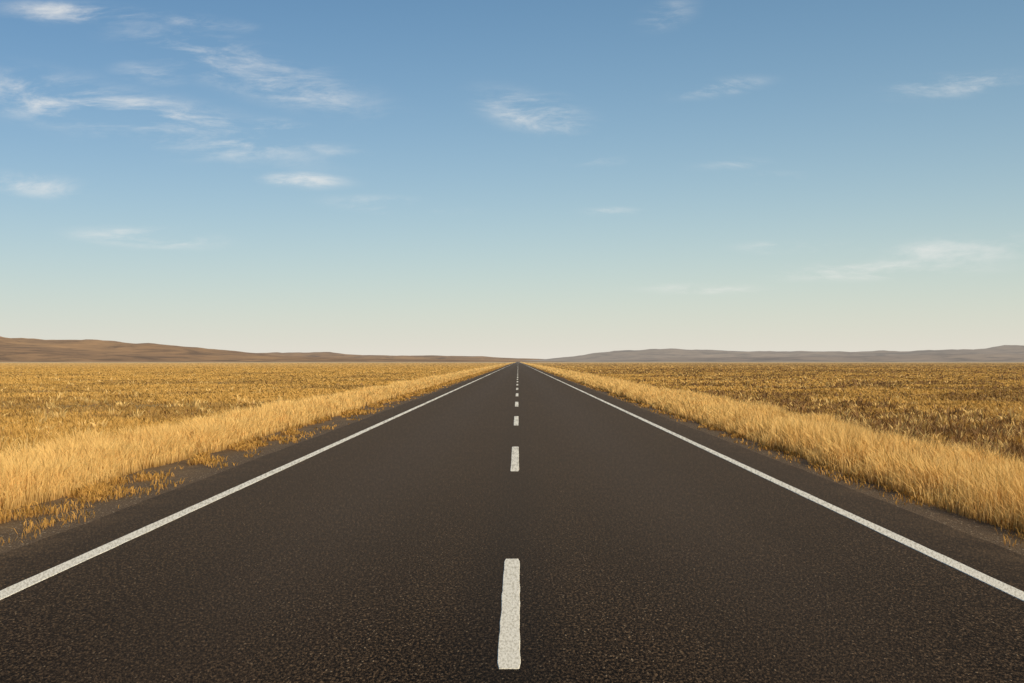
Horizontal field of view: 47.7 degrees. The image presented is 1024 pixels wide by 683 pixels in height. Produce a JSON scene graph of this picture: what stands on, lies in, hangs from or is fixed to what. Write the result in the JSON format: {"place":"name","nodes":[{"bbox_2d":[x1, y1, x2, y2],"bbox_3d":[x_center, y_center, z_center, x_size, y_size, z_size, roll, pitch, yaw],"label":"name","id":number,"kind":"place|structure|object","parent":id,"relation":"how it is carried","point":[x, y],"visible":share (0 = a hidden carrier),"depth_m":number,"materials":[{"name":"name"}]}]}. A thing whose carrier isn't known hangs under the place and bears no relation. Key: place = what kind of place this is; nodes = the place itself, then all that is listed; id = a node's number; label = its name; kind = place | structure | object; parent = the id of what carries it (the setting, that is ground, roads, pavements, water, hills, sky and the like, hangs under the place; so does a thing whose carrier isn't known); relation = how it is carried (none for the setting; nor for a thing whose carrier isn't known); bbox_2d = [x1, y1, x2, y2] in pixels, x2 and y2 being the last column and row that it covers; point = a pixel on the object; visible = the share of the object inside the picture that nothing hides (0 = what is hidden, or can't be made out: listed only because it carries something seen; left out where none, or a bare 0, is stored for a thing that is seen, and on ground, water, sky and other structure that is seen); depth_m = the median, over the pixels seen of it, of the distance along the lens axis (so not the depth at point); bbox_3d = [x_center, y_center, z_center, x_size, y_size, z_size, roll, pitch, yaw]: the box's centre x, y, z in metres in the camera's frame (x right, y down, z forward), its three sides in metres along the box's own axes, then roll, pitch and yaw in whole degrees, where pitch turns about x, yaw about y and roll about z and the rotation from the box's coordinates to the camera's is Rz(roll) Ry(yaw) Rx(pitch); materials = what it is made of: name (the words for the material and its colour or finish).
{"place":"outdoors","nodes":[
{"label":"outdoors","id":0,"kind":"place"},
{"bbox_2d":[0,363,512,553],"bbox_3d":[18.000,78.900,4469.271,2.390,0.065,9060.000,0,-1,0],"label":"gravel verge","id":1,"kind":"structure","parent":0,"point":[195,473],"depth_m":15.46,"materials":[{"name":"gravel"}]},
{"bbox_2d":[0,336,553,361],"bbox_3d":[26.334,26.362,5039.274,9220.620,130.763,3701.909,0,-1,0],"label":"hills","id":2,"kind":"structure","parent":0,"point":[33,350],"depth_m":4662.40,"materials":[{"name":"brown soil"}]},
{"bbox_2d":[260,352,541,360],"bbox_3d":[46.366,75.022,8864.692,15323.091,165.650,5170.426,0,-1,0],"label":"hills","id":3,"kind":"structure","parent":0,"point":[324,354],"depth_m":9158.78,"materials":[{"name":"brown soil"}]},
{"bbox_2d":[0,362,1023,682],"bbox_3d":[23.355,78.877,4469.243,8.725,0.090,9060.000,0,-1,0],"label":"road asphalt","id":4,"kind":"structure","parent":0,"point":[642,552],"depth_m":8.84,"materials":[{"name":"black asphalt"}]},
{"bbox_2d":[0,364,1023,668],"bbox_3d":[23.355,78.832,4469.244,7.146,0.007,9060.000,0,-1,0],"label":"road markings","id":5,"kind":"object","parent":4,"relation":"on","point":[508,650],"visible":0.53,"depth_m":9.50,"materials":[{"name":"paint"}]},
{"bbox_2d":[0,362,1023,532],"bbox_3d":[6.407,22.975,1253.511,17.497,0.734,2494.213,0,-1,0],"label":"tall roadside grass","id":6,"kind":"structure","parent":0,"point":[987,482],"depth_m":18.22,"materials":[{"name":"yellow plant"}]},
{"bbox_2d":[0,362,1023,510],"bbox_3d":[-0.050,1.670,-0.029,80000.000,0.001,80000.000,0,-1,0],"label":"prairie ground","id":7,"kind":"structure","parent":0,"point":[109,405],"depth_m":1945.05,"materials":[{"name":"yellow plant"}]},
{"bbox_2d":[0,0,1023,358],"label":"sky","id":8,"kind":"structure","parent":0,"point":[530,179],"materials":[{"name":"blue"}]},
{"bbox_2d":[525,345,1023,361],"bbox_3d":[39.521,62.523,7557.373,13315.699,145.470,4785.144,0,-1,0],"label":"hills","id":9,"kind":"structure","parent":0,"point":[676,353],"depth_m":7412.15,"materials":[{"name":"soil"}]},
{"bbox_2d":[536,368,1023,555],"bbox_3d":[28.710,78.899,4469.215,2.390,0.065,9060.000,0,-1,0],"label":"gravel verge","id":10,"kind":"structure","parent":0,"point":[985,531],"depth_m":13.67,"materials":[{"name":"gravel"}]},
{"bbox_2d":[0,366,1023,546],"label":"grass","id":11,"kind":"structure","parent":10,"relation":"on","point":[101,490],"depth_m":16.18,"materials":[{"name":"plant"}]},
{"bbox_2d":[569,353,1023,361],"bbox_3d":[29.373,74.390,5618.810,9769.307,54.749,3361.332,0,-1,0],"label":"hills","id":12,"kind":"structure","parent":0,"point":[996,357],"depth_m":5385.01,"materials":[{"name":"brown soil"}]}
]}

